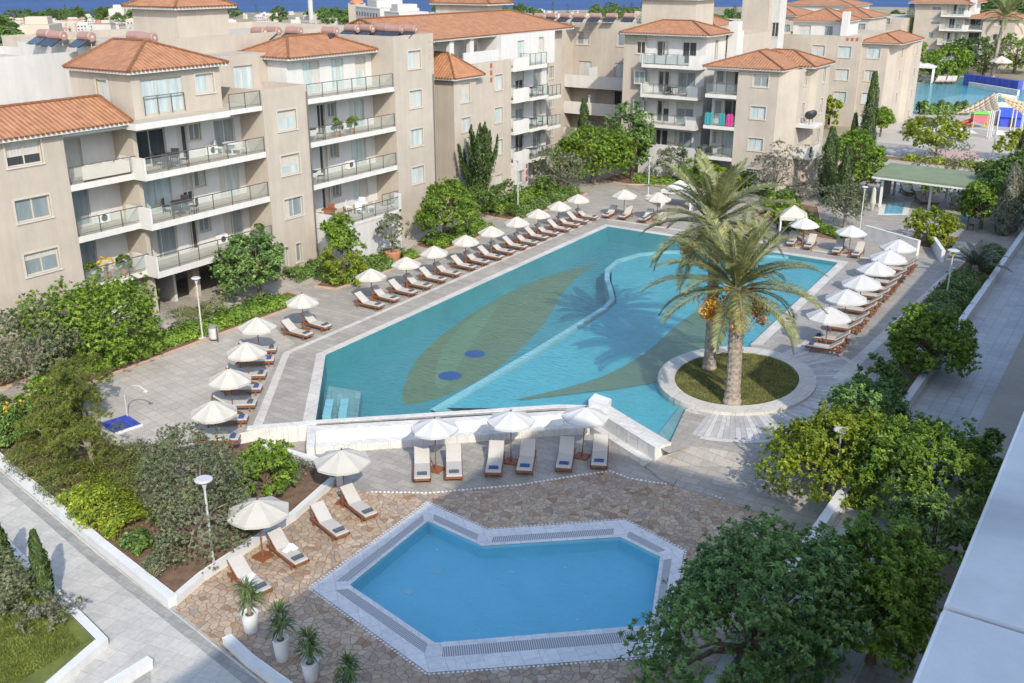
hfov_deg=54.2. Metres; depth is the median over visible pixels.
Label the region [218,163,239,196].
sliding door
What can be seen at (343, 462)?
pool umbrella
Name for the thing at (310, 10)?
minaret tower
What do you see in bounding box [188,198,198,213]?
patio chair
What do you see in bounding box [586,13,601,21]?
solar water heater
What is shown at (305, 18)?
house
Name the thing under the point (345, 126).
air conditioner
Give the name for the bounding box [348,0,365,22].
church tower
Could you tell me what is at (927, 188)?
hedge
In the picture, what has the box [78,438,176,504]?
shrub
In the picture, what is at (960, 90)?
back pool floor
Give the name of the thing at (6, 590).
shrub
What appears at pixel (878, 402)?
hedge
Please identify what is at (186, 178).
sliding door
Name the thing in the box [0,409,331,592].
garden soil
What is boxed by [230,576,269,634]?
potted yucca
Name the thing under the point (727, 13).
tree
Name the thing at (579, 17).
solar water heater
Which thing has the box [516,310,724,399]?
pool floor pattern
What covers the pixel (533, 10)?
tree
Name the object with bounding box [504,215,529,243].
pool umbrella
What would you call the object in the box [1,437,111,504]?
shrub
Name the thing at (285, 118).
window
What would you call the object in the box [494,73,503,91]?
window
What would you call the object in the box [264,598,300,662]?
potted yucca
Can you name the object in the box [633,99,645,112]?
bay window
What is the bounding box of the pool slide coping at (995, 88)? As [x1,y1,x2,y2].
[968,82,1019,94]
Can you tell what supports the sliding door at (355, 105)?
in the apartment building at (196, 77)
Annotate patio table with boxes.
[162,152,179,166]
[170,199,188,213]
[222,141,239,154]
[321,207,336,210]
[353,201,367,212]
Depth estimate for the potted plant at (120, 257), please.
59.24 m
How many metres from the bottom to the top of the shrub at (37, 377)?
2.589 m
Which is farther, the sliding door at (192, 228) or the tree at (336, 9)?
the tree at (336, 9)
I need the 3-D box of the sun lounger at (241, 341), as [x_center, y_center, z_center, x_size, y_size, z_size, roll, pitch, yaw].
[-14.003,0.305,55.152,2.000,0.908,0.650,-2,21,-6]
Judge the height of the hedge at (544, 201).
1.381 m
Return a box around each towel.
[229,432,236,437]
[238,413,244,418]
[244,572,255,580]
[253,581,266,589]
[282,544,291,552]
[287,543,297,550]
[291,553,303,560]
[333,526,344,532]
[362,507,373,513]
[417,471,426,474]
[449,469,458,472]
[488,465,498,468]
[520,463,529,466]
[559,461,568,464]
[594,458,603,461]
[704,112,712,123]
[718,113,724,124]
[726,114,732,125]
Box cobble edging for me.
[309,502,686,674]
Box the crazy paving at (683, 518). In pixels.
[173,471,802,682]
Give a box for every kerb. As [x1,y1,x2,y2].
[0,324,169,389]
[24,291,298,385]
[174,476,335,605]
[314,251,422,289]
[413,225,487,249]
[476,185,587,219]
[600,173,762,196]
[657,346,816,415]
[755,204,848,241]
[821,151,973,169]
[911,232,960,251]
[918,260,966,303]
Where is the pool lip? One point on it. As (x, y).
(473, 641)
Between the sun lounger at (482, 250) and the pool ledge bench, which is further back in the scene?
the sun lounger at (482, 250)
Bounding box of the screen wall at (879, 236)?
[864,225,920,255]
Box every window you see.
[2,138,45,169]
[12,192,54,225]
[21,245,63,278]
[94,77,109,100]
[187,121,203,142]
[192,170,208,189]
[193,71,216,95]
[197,216,212,234]
[276,107,298,132]
[279,151,301,177]
[281,245,289,268]
[283,194,304,220]
[295,241,303,263]
[326,100,337,119]
[328,143,339,159]
[331,184,342,199]
[407,49,421,70]
[408,88,423,109]
[410,126,424,147]
[411,164,425,185]
[459,43,476,58]
[460,81,470,103]
[461,116,470,133]
[462,150,469,165]
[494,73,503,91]
[494,106,503,123]
[494,138,503,155]
[516,169,524,184]
[538,36,543,52]
[548,99,553,108]
[548,129,553,137]
[549,65,554,79]
[576,30,590,45]
[616,32,623,46]
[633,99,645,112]
[634,70,646,83]
[635,40,645,54]
[711,130,720,145]
[713,99,722,114]
[714,39,718,60]
[715,71,724,83]
[745,167,761,182]
[746,136,763,151]
[749,105,766,120]
[751,72,769,87]
[771,22,779,37]
[784,24,790,31]
[800,102,804,118]
[803,70,807,86]
[811,44,825,56]
[812,157,816,173]
[815,127,820,144]
[818,97,823,113]
[822,66,826,83]
[832,91,846,103]
[834,68,849,80]
[836,45,851,57]
[858,23,865,29]
[858,114,867,125]
[860,92,870,103]
[863,69,878,81]
[865,46,881,58]
[925,46,936,51]
[927,32,938,38]
[929,18,940,24]
[931,4,942,10]
[992,34,1002,40]
[994,19,1001,25]
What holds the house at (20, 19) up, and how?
on the terrain at (1007, 73)
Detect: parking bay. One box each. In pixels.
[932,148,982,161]
[978,153,1006,161]
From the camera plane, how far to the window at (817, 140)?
99.17 m
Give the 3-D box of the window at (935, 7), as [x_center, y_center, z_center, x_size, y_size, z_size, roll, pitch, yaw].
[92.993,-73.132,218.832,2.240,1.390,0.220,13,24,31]
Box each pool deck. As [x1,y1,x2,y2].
[0,138,1023,682]
[912,73,1023,118]
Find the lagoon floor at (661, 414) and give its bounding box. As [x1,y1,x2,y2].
[448,254,832,433]
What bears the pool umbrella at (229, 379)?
on the plaza paving at (175, 384)
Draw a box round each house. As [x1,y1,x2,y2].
[14,18,24,21]
[62,26,70,31]
[64,21,75,31]
[65,17,78,22]
[76,22,88,30]
[87,18,97,28]
[92,20,115,29]
[115,22,126,28]
[126,18,133,23]
[254,14,265,21]
[264,17,272,21]
[291,17,300,22]
[303,14,308,21]
[309,20,320,23]
[326,18,337,24]
[957,111,989,127]
[998,107,1023,127]
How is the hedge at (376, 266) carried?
on the planting bed at (328, 284)
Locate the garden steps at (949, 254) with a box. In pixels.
[944,241,975,262]
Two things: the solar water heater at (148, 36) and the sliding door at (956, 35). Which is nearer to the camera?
the solar water heater at (148, 36)
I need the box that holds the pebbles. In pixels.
[371,470,728,498]
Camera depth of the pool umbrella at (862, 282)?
61.22 m
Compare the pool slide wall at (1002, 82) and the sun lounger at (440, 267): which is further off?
the pool slide wall at (1002, 82)
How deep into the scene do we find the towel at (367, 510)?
40.04 m
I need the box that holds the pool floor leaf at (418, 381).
[402,263,596,404]
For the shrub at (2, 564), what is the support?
on the corner lawn at (42, 674)
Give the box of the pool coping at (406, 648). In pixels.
[311,503,683,672]
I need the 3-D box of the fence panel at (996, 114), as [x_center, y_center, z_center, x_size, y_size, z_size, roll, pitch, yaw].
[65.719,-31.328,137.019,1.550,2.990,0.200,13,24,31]
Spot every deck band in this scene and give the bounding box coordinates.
[253,217,869,424]
[833,267,955,381]
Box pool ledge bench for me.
[322,398,348,419]
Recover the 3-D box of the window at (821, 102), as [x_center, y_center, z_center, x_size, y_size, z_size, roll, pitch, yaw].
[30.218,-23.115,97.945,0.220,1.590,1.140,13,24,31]
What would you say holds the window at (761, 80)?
in the apartment building at (766, 97)
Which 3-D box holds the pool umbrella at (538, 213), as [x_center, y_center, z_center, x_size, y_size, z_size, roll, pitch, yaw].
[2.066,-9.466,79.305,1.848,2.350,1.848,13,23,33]
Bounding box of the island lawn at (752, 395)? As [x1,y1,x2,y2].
[675,353,798,404]
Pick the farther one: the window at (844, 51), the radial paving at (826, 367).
the window at (844, 51)
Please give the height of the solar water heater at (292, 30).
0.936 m
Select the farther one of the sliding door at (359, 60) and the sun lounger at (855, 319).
the sliding door at (359, 60)
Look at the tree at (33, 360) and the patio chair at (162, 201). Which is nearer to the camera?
the tree at (33, 360)
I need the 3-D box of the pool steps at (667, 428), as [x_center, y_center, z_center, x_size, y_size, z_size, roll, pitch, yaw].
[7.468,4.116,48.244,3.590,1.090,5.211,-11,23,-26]
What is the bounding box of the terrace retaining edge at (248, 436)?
[0,401,257,459]
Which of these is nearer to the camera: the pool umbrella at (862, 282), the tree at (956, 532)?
the tree at (956, 532)
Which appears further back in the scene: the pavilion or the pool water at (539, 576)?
the pavilion
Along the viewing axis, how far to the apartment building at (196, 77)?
64.25 m
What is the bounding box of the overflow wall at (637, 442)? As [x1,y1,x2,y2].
[247,393,671,465]
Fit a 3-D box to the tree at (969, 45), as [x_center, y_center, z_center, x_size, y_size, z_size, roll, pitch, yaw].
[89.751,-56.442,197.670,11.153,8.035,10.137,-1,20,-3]
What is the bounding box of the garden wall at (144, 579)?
[0,453,176,607]
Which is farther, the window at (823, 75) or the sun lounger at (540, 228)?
the window at (823, 75)
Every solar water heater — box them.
[26,29,49,44]
[38,30,67,46]
[66,31,95,47]
[126,31,142,38]
[136,32,157,41]
[250,27,267,32]
[265,26,281,39]
[282,26,302,35]
[321,26,338,38]
[340,24,360,34]
[353,24,374,34]
[368,24,387,35]
[382,25,403,35]
[398,25,417,37]
[534,13,545,17]
[546,13,557,19]
[556,13,571,21]
[570,13,585,21]
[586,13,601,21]
[602,13,617,21]
[621,13,635,21]
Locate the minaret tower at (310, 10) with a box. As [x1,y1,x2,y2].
[308,0,313,21]
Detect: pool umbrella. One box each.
[191,398,237,451]
[208,367,250,413]
[226,340,266,383]
[227,496,288,562]
[237,316,276,355]
[285,292,318,330]
[314,448,370,507]
[355,267,386,301]
[391,256,420,288]
[410,416,458,473]
[420,245,447,275]
[452,233,478,263]
[478,225,504,253]
[487,410,534,465]
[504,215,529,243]
[526,208,550,233]
[547,200,570,225]
[561,405,608,460]
[567,193,588,217]
[612,188,636,218]
[645,191,670,221]
[789,217,819,245]
[806,305,850,344]
[825,288,866,312]
[835,224,866,254]
[841,273,881,306]
[856,260,895,292]
[869,249,907,279]
[879,238,916,272]
[939,55,957,78]
[989,55,1012,77]
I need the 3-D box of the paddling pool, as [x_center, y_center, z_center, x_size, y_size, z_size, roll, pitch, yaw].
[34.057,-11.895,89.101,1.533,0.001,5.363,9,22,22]
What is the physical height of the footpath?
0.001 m
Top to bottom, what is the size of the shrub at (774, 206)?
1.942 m
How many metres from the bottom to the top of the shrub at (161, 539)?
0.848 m
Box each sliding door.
[63,138,82,176]
[71,189,91,226]
[79,240,96,273]
[136,128,165,165]
[140,76,183,114]
[142,177,171,212]
[149,225,177,258]
[176,125,187,157]
[181,173,193,205]
[187,220,198,249]
[213,118,234,151]
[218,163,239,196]
[223,209,242,238]
[233,65,253,88]
[302,60,319,92]
[317,104,324,131]
[319,145,327,173]
[322,187,329,207]
[331,58,343,89]
[348,98,363,126]
[351,137,365,165]
[353,177,367,201]
[355,56,365,85]
[495,174,501,194]
[515,102,522,120]
[515,134,522,151]
[516,71,522,88]
[518,40,523,57]
[533,68,540,91]
[533,99,540,121]
[533,130,540,150]
[533,161,539,177]
[579,61,590,75]
[614,91,621,104]
[615,63,622,77]
[656,129,660,143]
[657,41,668,55]
[657,100,662,120]
[658,71,663,91]
[661,130,667,144]
[662,101,668,121]
[664,71,670,92]
[674,131,691,146]
[676,102,693,122]
[677,72,695,93]
[682,42,696,63]
[721,131,733,153]
[724,100,735,123]
[726,71,737,92]
[798,25,810,34]
[824,26,832,34]
[946,32,952,41]
[948,18,954,27]
[950,4,956,13]
[953,32,960,42]
[956,18,963,28]
[958,4,965,14]
[968,33,978,41]
[969,19,981,28]
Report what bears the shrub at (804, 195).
on the pool deck at (336, 308)
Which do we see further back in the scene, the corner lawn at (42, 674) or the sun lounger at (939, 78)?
the sun lounger at (939, 78)
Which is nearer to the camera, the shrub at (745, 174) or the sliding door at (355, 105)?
the sliding door at (355, 105)
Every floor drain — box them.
[402,588,414,595]
[431,567,442,573]
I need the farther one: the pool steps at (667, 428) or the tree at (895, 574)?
the pool steps at (667, 428)
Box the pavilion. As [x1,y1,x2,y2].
[872,163,996,218]
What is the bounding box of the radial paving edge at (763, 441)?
[700,341,868,442]
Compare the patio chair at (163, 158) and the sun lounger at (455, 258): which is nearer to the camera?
the patio chair at (163, 158)
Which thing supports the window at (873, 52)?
in the apartment building at (856, 54)
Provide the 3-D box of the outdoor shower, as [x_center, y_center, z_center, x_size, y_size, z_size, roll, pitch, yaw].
[-18.044,3.011,46.696,1.924,1.729,1.650,-19,28,-41]
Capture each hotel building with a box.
[17,16,62,33]
[108,5,131,16]
[355,0,418,18]
[384,4,428,15]
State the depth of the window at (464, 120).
87.44 m
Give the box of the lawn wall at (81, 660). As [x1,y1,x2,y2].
[8,539,108,682]
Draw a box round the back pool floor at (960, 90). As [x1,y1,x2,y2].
[913,77,1023,110]
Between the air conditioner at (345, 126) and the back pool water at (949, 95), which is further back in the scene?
the back pool water at (949, 95)
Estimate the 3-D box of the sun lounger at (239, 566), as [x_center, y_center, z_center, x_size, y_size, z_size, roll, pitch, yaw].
[-9.383,8.398,35.709,0.650,0.908,2.000,-19,28,-41]
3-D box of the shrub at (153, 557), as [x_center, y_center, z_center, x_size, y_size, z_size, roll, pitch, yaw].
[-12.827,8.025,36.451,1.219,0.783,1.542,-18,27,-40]
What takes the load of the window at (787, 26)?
in the apartment building at (792, 11)
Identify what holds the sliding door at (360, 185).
in the apartment building at (196, 77)
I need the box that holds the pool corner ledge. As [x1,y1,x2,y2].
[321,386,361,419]
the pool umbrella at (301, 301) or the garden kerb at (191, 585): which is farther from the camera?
the pool umbrella at (301, 301)
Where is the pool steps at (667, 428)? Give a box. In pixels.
[658,407,684,441]
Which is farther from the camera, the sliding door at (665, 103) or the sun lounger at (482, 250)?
the sliding door at (665, 103)
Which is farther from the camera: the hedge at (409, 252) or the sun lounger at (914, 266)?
the hedge at (409, 252)
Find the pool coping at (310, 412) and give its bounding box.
[303,224,847,420]
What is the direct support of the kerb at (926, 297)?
on the planting bed at (981, 269)
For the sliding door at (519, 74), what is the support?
in the apartment building at (491, 57)
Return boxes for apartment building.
[0,0,437,364]
[347,0,641,209]
[619,0,771,176]
[701,48,835,191]
[713,0,786,48]
[740,5,812,31]
[783,8,924,127]
[787,0,872,10]
[838,6,890,29]
[885,0,1023,67]
[912,334,1023,682]
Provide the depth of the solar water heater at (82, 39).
63.05 m
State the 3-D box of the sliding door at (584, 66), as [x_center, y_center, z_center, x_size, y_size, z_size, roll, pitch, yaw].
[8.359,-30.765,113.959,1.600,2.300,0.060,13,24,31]
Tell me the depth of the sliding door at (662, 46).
100.83 m
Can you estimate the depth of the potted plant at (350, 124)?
71.90 m
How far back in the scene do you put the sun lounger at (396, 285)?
65.33 m
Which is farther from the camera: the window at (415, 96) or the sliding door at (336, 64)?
the window at (415, 96)
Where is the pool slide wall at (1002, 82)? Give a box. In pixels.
[963,74,1022,92]
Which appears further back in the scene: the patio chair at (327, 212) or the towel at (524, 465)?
the patio chair at (327, 212)
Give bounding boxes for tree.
[0,15,10,39]
[0,26,21,45]
[0,271,162,364]
[0,293,89,382]
[0,522,15,577]
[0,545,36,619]
[2,16,24,33]
[5,8,16,16]
[11,9,26,17]
[12,400,82,463]
[23,8,34,15]
[26,365,82,432]
[27,528,55,601]
[38,11,50,15]
[44,7,55,17]
[50,352,113,420]
[50,406,125,485]
[51,8,66,19]
[70,6,85,17]
[92,6,108,19]
[109,12,129,21]
[126,10,132,17]
[127,430,257,573]
[133,421,233,495]
[207,229,288,300]
[226,437,298,496]
[229,8,239,18]
[269,5,288,22]
[315,7,329,15]
[316,9,339,23]
[319,213,366,271]
[327,7,344,18]
[337,9,347,20]
[338,16,348,23]
[374,213,414,251]
[412,176,483,239]
[457,122,498,211]
[513,3,527,12]
[525,6,537,14]
[531,145,585,187]
[547,124,642,183]
[574,98,590,158]
[589,3,601,10]
[589,7,603,15]
[604,100,656,178]
[609,5,625,13]
[616,505,885,682]
[626,7,640,12]
[638,148,799,370]
[640,201,830,405]
[647,141,688,181]
[719,8,741,18]
[730,5,738,18]
[745,138,824,193]
[754,397,907,508]
[792,506,950,681]
[815,126,839,196]
[815,183,869,227]
[816,127,888,191]
[825,94,842,128]
[825,375,912,454]
[830,409,998,537]
[833,143,854,206]
[850,112,858,170]
[857,71,879,170]
[871,105,896,136]
[879,488,979,589]
[883,301,981,378]
[889,9,905,13]
[900,111,970,156]
[902,205,964,237]
[904,3,914,31]
[905,138,978,190]
[917,41,946,81]
[922,44,974,78]
[940,36,997,73]
[956,178,1018,229]
[967,34,1012,75]
[975,0,1023,76]
[975,145,1023,210]
[980,0,993,12]
[981,0,1023,12]
[990,162,1023,234]
[992,32,1023,72]
[992,128,1023,152]
[1013,130,1023,155]
[1020,186,1023,224]
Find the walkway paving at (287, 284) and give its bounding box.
[0,187,566,391]
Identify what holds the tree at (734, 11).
on the terrain at (1007, 73)
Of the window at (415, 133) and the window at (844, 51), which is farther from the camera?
the window at (844, 51)
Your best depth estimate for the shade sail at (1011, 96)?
125.46 m
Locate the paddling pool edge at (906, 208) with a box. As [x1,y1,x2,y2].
[878,201,910,214]
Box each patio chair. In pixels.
[151,150,162,166]
[160,154,172,168]
[161,198,172,213]
[169,148,179,164]
[170,202,181,216]
[179,151,189,166]
[179,195,189,210]
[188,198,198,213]
[214,139,224,154]
[240,140,248,154]
[317,169,324,179]
[324,210,330,214]
[346,199,353,212]
[355,203,362,209]
[359,197,365,208]
[706,146,712,155]
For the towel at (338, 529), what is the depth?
38.71 m
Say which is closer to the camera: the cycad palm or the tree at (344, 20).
the cycad palm
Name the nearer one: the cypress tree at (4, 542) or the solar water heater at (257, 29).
the cypress tree at (4, 542)
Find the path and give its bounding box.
[0,469,263,682]
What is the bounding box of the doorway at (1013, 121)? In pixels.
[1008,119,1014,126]
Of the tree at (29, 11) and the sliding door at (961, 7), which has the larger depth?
the tree at (29, 11)
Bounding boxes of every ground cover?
[0,325,148,381]
[41,292,281,377]
[313,245,404,282]
[418,218,486,246]
[480,181,564,213]
[631,172,697,184]
[696,180,769,195]
[769,204,826,230]
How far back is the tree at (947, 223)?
76.33 m
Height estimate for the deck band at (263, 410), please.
0.001 m
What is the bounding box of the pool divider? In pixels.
[430,250,787,412]
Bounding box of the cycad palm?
[944,240,1011,279]
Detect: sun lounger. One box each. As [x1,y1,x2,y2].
[192,424,240,447]
[207,414,248,427]
[212,391,256,411]
[220,384,262,396]
[225,363,267,381]
[226,553,272,599]
[236,356,274,367]
[238,339,276,355]
[266,526,309,570]
[280,318,313,340]
[300,310,331,331]
[309,500,349,541]
[339,483,377,522]
[354,291,384,311]
[370,284,399,304]
[387,278,417,297]
[403,272,432,290]
[413,445,430,482]
[418,266,446,284]
[432,261,460,278]
[445,444,462,480]
[450,254,477,271]
[463,249,489,266]
[476,245,503,261]
[484,440,504,476]
[488,240,515,256]
[501,236,527,250]
[513,231,538,246]
[515,438,536,474]
[523,226,548,241]
[534,223,559,237]
[546,219,570,233]
[554,436,575,472]
[556,215,580,228]
[565,211,589,224]
[575,207,598,221]
[590,434,608,469]
[602,204,617,218]
[618,205,633,220]
[638,208,653,222]
[654,212,667,222]
[786,230,798,246]
[803,233,816,250]
[805,338,844,355]
[812,330,850,347]
[826,318,863,335]
[831,238,844,255]
[841,302,877,317]
[849,311,869,327]
[850,241,865,258]
[857,288,890,302]
[865,295,882,310]
[867,280,897,295]
[872,274,901,288]
[878,268,907,282]
[886,262,914,275]
[891,257,918,268]
[899,182,913,195]
[910,183,924,195]
[914,191,927,204]
[924,192,938,205]
[934,76,942,83]
[938,76,946,83]
[944,76,952,83]
[949,76,957,83]
[949,197,961,207]
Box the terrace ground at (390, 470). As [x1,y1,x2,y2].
[0,432,809,682]
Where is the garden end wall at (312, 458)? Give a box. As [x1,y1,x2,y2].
[256,443,342,486]
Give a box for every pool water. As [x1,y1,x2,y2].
[317,228,836,437]
[366,525,655,637]
[885,203,904,212]
[914,77,1023,110]
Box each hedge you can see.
[80,292,291,374]
[163,296,229,322]
[280,255,329,282]
[320,255,395,284]
[400,248,420,257]
[427,219,494,247]
[503,184,581,217]
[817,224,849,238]
[834,377,902,438]
[900,162,989,196]
[902,153,976,168]
[914,99,969,114]
[919,267,988,324]
[967,242,1008,272]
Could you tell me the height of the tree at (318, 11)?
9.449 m
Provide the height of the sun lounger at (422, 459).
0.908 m
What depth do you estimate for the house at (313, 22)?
585.89 m
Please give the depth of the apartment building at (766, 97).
94.56 m
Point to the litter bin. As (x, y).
(213, 331)
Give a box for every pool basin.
[316,227,837,419]
[351,522,659,646]
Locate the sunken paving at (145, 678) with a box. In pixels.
[132,671,150,682]
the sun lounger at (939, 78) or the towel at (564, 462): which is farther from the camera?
the sun lounger at (939, 78)
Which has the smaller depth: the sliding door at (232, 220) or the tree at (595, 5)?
the sliding door at (232, 220)
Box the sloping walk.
[644,446,839,525]
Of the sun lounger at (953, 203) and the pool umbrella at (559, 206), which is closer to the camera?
the pool umbrella at (559, 206)
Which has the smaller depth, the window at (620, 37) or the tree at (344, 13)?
the window at (620, 37)
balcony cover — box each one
[81,159,130,180]
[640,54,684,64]
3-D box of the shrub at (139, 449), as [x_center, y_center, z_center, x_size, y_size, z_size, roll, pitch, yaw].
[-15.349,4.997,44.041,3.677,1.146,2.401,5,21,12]
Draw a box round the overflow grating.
[331,514,671,657]
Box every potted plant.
[83,262,102,282]
[97,256,114,278]
[115,254,133,274]
[250,223,264,236]
[330,117,343,135]
[345,115,357,133]
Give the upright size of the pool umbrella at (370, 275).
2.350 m
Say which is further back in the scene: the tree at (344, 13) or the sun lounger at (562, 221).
the tree at (344, 13)
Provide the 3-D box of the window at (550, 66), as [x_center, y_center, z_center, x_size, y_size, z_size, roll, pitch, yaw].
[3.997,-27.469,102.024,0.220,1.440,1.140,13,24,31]
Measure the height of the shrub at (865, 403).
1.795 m
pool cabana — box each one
[661,180,692,209]
[778,205,807,241]
[919,61,938,83]
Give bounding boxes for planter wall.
[222,634,292,682]
[703,228,1023,682]
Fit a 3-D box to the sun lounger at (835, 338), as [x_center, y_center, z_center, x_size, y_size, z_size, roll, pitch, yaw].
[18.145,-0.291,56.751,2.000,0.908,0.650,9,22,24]
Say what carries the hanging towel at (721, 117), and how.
hanging from the apartment building at (766, 97)
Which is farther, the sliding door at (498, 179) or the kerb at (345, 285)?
the sliding door at (498, 179)
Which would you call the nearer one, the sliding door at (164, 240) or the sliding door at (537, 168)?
the sliding door at (164, 240)
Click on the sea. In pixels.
(250, 4)
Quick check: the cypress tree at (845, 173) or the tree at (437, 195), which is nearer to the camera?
the tree at (437, 195)
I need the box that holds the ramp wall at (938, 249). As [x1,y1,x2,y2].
[931,237,945,261]
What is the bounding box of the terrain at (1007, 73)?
[0,7,1023,153]
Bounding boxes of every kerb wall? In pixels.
[104,656,152,682]
[933,127,1010,135]
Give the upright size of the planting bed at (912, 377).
0.001 m
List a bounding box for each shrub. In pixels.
[0,394,46,450]
[0,555,21,583]
[1,399,51,429]
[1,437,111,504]
[3,393,30,416]
[11,366,77,407]
[12,587,86,633]
[50,472,158,541]
[56,414,97,442]
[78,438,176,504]
[117,437,207,470]
[117,524,155,556]
[139,549,182,577]
[148,528,194,555]
[189,474,240,503]
[231,445,316,482]
[318,246,367,285]
[455,183,502,217]
[487,179,524,209]
[530,175,554,193]
[675,158,719,184]
[712,165,744,182]
[732,170,759,190]
[759,193,804,212]
[764,187,797,203]
[771,204,805,222]
[776,212,814,231]
[786,179,825,202]
[848,398,868,411]
[851,352,910,398]
[924,306,951,325]
[925,233,955,247]
[941,427,1005,494]
[970,158,1008,175]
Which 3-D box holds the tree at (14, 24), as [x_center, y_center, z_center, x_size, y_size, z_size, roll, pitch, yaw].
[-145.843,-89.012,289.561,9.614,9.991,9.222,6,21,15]
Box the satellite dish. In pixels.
[805,111,814,122]
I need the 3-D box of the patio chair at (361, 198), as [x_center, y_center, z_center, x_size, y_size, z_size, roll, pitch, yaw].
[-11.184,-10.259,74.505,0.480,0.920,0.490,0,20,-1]
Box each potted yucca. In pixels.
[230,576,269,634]
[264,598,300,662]
[290,624,330,682]
[329,648,367,682]
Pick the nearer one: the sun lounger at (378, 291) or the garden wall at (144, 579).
the garden wall at (144, 579)
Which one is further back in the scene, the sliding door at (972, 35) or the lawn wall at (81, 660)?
the sliding door at (972, 35)
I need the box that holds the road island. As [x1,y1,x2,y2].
[824,150,980,168]
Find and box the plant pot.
[385,249,400,260]
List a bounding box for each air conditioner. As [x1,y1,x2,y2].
[95,211,110,223]
[204,144,217,154]
[215,233,228,244]
[343,121,353,129]
[344,160,354,168]
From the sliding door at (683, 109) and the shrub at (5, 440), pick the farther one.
the sliding door at (683, 109)
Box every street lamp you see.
[191,276,205,339]
[194,475,214,562]
[516,159,519,211]
[645,157,651,196]
[832,426,848,496]
[859,186,867,228]
[946,249,959,297]
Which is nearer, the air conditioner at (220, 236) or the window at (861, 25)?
the air conditioner at (220, 236)
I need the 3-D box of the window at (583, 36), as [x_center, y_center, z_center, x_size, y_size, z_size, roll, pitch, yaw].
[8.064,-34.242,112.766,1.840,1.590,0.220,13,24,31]
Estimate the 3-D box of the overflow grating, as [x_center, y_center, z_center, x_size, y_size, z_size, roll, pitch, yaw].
[-0.369,8.719,36.130,12.128,0.001,9.018,3,21,9]
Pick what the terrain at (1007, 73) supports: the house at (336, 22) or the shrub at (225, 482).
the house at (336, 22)
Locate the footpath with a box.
[734,242,1023,682]
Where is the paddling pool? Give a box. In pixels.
[884,203,904,213]
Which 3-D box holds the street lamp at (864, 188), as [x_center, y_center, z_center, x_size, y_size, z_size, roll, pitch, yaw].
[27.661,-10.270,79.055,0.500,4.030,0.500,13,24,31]
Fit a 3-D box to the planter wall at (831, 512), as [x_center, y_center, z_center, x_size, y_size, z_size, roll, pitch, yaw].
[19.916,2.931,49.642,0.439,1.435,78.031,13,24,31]
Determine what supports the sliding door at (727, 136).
in the apartment building at (766, 97)
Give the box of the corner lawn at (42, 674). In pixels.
[0,558,94,682]
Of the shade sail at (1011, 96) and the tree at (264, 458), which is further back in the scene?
the shade sail at (1011, 96)
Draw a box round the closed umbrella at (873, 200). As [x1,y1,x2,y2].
[870,187,875,210]
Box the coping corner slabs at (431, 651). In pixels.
[330,512,672,657]
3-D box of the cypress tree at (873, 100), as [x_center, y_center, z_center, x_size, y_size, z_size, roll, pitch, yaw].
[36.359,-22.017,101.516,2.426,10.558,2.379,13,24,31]
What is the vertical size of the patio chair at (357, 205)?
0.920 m
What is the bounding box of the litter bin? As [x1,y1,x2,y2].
[207,324,218,341]
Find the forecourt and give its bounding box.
[871,115,1023,153]
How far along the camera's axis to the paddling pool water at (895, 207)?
89.20 m
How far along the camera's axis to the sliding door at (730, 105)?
96.64 m
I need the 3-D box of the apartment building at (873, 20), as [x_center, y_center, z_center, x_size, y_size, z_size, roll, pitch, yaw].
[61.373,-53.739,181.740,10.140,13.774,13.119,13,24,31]
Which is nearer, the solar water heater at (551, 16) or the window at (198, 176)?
the window at (198, 176)
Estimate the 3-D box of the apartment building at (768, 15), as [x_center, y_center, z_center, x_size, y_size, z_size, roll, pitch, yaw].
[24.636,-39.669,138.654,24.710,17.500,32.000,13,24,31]
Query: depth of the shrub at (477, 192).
84.77 m
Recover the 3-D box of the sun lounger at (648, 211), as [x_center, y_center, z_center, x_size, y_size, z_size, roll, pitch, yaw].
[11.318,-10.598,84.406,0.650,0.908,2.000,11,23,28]
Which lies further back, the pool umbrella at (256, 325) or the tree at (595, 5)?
the tree at (595, 5)
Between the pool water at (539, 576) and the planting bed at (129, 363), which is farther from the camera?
the planting bed at (129, 363)
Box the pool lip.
[344,518,663,646]
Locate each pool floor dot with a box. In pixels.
[438,371,461,379]
[465,350,484,357]
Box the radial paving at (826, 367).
[685,343,866,439]
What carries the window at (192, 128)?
in the apartment building at (196, 77)
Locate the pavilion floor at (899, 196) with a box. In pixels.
[864,189,999,226]
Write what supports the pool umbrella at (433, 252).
on the pool deck at (336, 308)
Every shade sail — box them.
[952,93,1000,156]
[988,94,1023,138]
[990,93,1017,137]
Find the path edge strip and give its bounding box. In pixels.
[0,471,259,682]
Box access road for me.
[819,143,1023,201]
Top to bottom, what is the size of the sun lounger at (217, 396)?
0.908 m
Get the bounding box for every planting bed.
[0,328,163,386]
[51,292,296,382]
[318,255,419,287]
[417,226,486,248]
[480,188,583,218]
[603,174,776,196]
[757,204,845,239]
[828,364,920,458]
[912,233,958,249]
[922,258,1001,333]
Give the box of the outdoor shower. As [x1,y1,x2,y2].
[102,385,147,433]
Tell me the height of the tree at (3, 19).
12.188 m
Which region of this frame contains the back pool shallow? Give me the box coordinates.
[944,94,984,105]
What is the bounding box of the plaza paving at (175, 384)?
[84,329,294,444]

